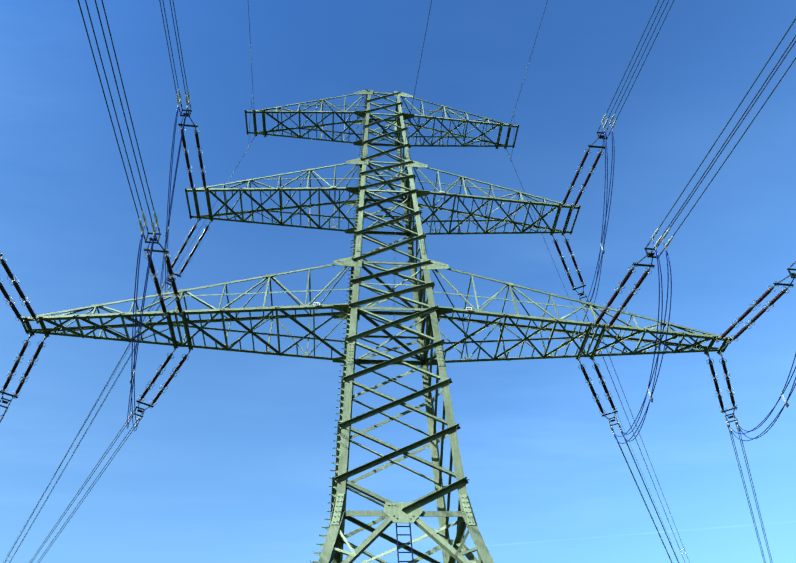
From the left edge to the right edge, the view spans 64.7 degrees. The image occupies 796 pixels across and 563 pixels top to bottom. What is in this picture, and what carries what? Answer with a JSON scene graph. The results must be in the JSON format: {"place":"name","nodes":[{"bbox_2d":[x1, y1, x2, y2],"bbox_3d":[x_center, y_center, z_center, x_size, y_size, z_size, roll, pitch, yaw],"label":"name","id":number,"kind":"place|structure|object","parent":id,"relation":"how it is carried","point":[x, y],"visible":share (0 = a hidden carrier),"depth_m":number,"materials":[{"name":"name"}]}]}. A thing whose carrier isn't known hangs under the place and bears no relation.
{"place":"outdoors","nodes":[
{"label":"outdoors","id":0,"kind":"place"},
{"bbox_2d":[5,0,679,562],"bbox_3d":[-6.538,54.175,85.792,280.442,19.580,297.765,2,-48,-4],"label":"earth wires","id":1,"kind":"object","parent":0,"point":[395,228],"visible":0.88,"depth_m":40.31,"materials":[{"name":"grey metal"}]},
{"bbox_2d":[0,45,786,561],"bbox_3d":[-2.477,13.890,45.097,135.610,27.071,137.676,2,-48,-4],"label":"clamps","id":2,"kind":"object","parent":1,"relation":"attached to","point":[522,187],"visible":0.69,"depth_m":28.58,"materials":[{"name":"metal"}]},
{"bbox_2d":[0,0,795,562],"bbox_3d":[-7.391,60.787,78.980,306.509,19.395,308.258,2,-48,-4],"label":"conductors","id":3,"kind":"object","parent":2,"relation":"attached to","point":[588,320],"visible":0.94,"depth_m":25.67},
{"bbox_2d":[0,109,795,425],"bbox_3d":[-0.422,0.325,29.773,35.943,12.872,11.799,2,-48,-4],"label":"yokes","id":4,"kind":"object","parent":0,"point":[652,257],"visible":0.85,"depth_m":29.31,"materials":[{"name":"metal"}]},
{"bbox_2d":[0,102,795,443],"bbox_3d":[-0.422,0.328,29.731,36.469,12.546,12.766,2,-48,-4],"label":"jumpers","id":5,"kind":"object","parent":4,"relation":"on","point":[136,344],"visible":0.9,"depth_m":26.97,"materials":[{"name":"grey metal"}]},
{"bbox_2d":[0,0,795,562],"label":"sky","id":6,"kind":"structure","parent":0,"point":[231,463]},
{"label":"ground","id":7,"kind":"structure","parent":0,"visible":0},
{"bbox_2d":[20,90,732,562],"bbox_3d":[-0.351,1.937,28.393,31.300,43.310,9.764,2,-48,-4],"label":"pylon","id":8,"kind":"object","parent":7,"relation":"on","point":[392,512],"visible":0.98,"depth_m":28.38,"materials":[{"name":"metal"}]},
{"bbox_2d":[313,186,471,309],"bbox_3d":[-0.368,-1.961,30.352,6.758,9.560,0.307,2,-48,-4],"label":"signs","id":9,"kind":"object","parent":8,"relation":"attached to","point":[440,192],"visible":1,"depth_m":27.03,"materials":[{"name":"grey"}]},
{"bbox_2d":[0,131,785,411],"bbox_3d":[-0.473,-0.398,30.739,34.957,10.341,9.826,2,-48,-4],"label":"insulators","id":10,"kind":"object","parent":8,"relation":"attached to","point":[609,303],"visible":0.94,"depth_m":28.05,"materials":[{"name":"ceramic"}]},
{"bbox_2d":[0,101,795,430],"bbox_3d":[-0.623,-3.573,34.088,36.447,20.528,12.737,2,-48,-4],"label":"fittings","id":11,"kind":"object","parent":8,"relation":"attached to","point":[750,323],"visible":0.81,"depth_m":28.36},
{"bbox_2d":[396,523,413,562],"bbox_3d":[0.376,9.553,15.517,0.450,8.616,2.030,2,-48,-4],"label":"ladder","id":12,"kind":"object","parent":8,"relation":"attached to","point":[398,552],"visible":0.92,"depth_m":18.68,"materials":[{"name":"metal"}]}
]}

